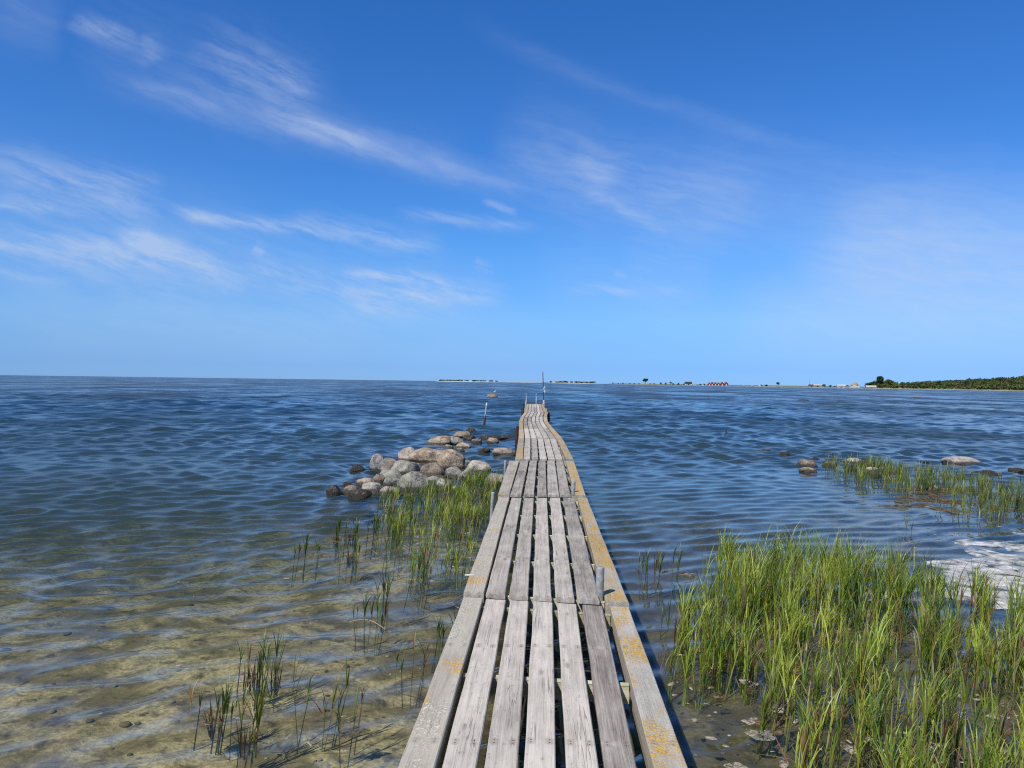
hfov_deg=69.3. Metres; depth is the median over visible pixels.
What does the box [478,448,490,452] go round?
rock
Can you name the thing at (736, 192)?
sky
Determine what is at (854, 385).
thatched house
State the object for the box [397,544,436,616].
reed tuft
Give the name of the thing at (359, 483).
rock
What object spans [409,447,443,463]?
rock
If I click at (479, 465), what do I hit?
rock
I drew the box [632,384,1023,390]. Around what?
shore land
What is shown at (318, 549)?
reed tuft
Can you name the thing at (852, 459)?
rock
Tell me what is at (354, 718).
reed tuft
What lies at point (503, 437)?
rock
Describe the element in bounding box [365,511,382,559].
reed tuft
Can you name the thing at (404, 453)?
rock
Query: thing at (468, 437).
rock
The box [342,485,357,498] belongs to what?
rock
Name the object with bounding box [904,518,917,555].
reed tuft
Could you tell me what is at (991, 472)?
rock
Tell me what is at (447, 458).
rock
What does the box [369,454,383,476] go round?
rock
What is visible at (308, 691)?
reed tuft
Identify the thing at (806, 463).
rock
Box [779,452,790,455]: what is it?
rock
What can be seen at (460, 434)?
rock
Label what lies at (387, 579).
reed tuft
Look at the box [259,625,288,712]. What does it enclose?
reed tuft
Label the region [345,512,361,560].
reed tuft
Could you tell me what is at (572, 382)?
scrub
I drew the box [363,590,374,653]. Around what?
reed tuft
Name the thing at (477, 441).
rock
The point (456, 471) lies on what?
rock
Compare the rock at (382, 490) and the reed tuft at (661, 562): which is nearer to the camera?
the reed tuft at (661, 562)
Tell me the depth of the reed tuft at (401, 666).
5.15 m
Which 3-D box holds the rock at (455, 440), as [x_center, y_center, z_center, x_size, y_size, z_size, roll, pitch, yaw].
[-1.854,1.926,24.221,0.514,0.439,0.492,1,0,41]
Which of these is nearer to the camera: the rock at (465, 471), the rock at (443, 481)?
the rock at (443, 481)
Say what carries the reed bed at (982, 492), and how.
on the seabed
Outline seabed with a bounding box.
[0,471,1023,767]
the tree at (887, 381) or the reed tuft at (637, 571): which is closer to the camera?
the reed tuft at (637, 571)
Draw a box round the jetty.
[398,394,687,767]
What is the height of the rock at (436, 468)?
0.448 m
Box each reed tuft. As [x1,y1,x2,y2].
[159,680,206,750]
[162,670,239,755]
[223,628,291,710]
[226,699,249,760]
[234,662,285,767]
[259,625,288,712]
[291,543,303,586]
[292,650,327,753]
[293,655,351,749]
[296,526,315,582]
[314,537,321,582]
[314,669,343,750]
[322,681,363,767]
[324,515,349,562]
[336,531,364,585]
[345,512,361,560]
[351,602,359,651]
[353,685,366,754]
[354,589,394,655]
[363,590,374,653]
[363,645,403,707]
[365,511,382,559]
[372,552,399,634]
[394,632,415,708]
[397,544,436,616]
[415,634,431,708]
[418,608,448,672]
[448,601,458,624]
[631,547,660,599]
[634,553,640,590]
[653,548,664,598]
[655,592,673,658]
[671,544,684,596]
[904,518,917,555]
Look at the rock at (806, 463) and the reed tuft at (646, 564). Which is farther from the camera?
the rock at (806, 463)
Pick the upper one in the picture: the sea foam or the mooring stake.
the mooring stake
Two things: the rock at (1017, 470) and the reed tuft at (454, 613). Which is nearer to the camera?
the reed tuft at (454, 613)
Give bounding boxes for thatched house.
[850,382,858,387]
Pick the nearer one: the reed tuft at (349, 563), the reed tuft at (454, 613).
the reed tuft at (454, 613)
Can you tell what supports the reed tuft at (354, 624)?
on the seabed
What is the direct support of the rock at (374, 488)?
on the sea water
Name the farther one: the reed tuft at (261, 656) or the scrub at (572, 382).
the scrub at (572, 382)
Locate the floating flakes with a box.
[176,506,1022,767]
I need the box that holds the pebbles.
[0,602,1009,767]
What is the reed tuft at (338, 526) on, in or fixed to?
on the seabed
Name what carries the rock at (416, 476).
in the sea water
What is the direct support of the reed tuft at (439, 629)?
on the seabed
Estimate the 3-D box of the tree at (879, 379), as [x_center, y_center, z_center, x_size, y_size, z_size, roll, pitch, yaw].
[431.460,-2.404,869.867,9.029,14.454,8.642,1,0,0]
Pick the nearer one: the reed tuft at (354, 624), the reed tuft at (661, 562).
the reed tuft at (354, 624)
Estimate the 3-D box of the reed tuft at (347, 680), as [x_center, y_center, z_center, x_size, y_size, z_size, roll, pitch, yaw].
[-1.173,2.001,4.549,0.377,0.641,0.117,1,0,0]
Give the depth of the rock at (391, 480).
14.26 m
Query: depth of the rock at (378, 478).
14.72 m
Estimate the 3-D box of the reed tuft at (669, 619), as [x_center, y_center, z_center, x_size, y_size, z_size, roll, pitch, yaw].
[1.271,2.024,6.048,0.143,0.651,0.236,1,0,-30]
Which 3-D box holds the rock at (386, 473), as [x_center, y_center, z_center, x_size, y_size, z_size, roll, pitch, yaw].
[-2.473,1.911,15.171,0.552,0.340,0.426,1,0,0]
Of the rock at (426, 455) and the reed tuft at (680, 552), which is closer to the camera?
the reed tuft at (680, 552)
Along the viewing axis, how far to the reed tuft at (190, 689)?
4.47 m
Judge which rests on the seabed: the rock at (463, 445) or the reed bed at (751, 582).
the reed bed at (751, 582)
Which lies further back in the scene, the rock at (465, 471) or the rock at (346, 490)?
the rock at (465, 471)
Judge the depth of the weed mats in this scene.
5.41 m
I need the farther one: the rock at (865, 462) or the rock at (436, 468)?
the rock at (865, 462)
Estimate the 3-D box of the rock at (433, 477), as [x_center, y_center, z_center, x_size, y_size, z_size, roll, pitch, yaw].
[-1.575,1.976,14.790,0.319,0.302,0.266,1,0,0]
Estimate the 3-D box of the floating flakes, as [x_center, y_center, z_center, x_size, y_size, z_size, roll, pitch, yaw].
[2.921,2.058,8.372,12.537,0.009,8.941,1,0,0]
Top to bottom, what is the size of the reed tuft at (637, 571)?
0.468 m
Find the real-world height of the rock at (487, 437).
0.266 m
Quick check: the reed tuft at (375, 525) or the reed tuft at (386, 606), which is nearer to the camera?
the reed tuft at (386, 606)
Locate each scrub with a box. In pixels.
[439,379,497,381]
[550,381,594,382]
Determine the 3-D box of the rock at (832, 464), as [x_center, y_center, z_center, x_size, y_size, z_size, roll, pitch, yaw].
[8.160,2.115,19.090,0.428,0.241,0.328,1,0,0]
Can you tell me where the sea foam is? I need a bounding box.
[865,533,1023,608]
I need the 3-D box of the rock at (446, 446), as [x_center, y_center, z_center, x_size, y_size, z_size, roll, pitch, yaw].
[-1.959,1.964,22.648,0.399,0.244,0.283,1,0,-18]
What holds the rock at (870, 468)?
in the sea water
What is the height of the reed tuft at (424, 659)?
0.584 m
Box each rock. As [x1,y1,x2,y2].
[326,485,343,500]
[341,481,353,489]
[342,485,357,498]
[348,489,371,504]
[349,464,363,472]
[354,477,374,488]
[361,482,382,499]
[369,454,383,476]
[373,474,384,484]
[378,458,395,473]
[379,486,403,503]
[380,469,401,478]
[382,477,398,486]
[391,460,418,474]
[397,471,428,495]
[398,447,414,461]
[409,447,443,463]
[420,462,444,475]
[424,436,450,444]
[428,476,439,488]
[436,478,450,493]
[437,449,464,470]
[443,444,453,448]
[444,467,461,481]
[450,436,463,444]
[453,431,469,437]
[456,442,470,448]
[457,469,472,485]
[463,435,475,440]
[466,428,476,432]
[466,460,491,475]
[467,515,479,526]
[471,439,481,443]
[478,435,499,439]
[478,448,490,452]
[483,473,502,491]
[487,438,498,443]
[492,448,515,455]
[499,435,513,439]
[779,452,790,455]
[796,459,817,466]
[799,467,816,472]
[821,461,833,466]
[843,458,860,462]
[856,460,877,466]
[864,467,877,472]
[925,486,938,497]
[940,456,980,464]
[973,470,1000,477]
[1001,496,1023,507]
[1008,468,1023,472]
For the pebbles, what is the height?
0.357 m
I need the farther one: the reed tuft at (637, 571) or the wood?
the wood
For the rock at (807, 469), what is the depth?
17.55 m
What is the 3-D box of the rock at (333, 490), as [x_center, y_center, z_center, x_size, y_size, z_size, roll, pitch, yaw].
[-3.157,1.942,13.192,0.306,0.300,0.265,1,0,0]
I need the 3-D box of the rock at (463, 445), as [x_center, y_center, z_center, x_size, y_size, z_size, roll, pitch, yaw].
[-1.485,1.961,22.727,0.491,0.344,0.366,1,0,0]
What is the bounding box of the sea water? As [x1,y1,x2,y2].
[0,375,1023,728]
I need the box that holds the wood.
[864,375,1023,389]
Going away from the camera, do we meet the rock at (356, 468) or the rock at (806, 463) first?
the rock at (356, 468)
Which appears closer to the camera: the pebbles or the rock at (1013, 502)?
the pebbles
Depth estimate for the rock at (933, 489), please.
14.68 m
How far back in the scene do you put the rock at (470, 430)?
29.38 m
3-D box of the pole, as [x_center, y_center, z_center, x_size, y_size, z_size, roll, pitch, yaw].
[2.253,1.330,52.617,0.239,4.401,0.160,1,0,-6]
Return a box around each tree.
[876,376,883,383]
[885,379,893,386]
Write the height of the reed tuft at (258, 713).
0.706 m
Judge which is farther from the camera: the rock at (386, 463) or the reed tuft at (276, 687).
the rock at (386, 463)
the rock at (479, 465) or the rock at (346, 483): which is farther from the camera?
the rock at (479, 465)
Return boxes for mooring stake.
[483,403,486,424]
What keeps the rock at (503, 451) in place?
in the sea water
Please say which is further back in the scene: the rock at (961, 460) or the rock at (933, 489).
the rock at (961, 460)
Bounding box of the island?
[440,381,487,381]
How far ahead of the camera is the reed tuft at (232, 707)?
4.35 m
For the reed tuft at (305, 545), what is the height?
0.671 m
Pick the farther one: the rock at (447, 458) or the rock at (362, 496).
the rock at (447, 458)
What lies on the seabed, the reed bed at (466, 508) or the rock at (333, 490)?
the reed bed at (466, 508)
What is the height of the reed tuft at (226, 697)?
0.569 m
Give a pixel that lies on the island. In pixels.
(463, 381)
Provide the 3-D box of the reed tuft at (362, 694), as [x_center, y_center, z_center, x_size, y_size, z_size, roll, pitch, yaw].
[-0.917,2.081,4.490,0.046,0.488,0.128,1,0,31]
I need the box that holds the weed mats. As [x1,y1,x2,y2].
[198,486,1022,737]
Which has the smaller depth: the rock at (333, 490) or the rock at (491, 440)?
the rock at (333, 490)
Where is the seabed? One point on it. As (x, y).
(148, 679)
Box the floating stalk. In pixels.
[349,619,384,628]
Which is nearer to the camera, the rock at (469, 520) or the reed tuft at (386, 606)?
the reed tuft at (386, 606)
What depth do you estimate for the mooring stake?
35.28 m
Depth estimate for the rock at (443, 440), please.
23.84 m
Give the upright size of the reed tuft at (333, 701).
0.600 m
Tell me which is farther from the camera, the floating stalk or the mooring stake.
the mooring stake
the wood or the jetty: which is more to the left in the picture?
the jetty
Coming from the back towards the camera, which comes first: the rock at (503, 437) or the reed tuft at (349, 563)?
the rock at (503, 437)
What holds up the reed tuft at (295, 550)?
in the sea water
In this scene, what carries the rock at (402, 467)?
on the seabed
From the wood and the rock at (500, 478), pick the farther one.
the wood
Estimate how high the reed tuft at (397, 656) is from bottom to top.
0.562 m
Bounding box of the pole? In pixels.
[542,372,544,403]
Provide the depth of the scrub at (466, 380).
2591.63 m
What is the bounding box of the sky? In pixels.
[0,0,1023,386]
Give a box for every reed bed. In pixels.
[365,462,502,600]
[656,519,1023,767]
[820,450,1023,539]

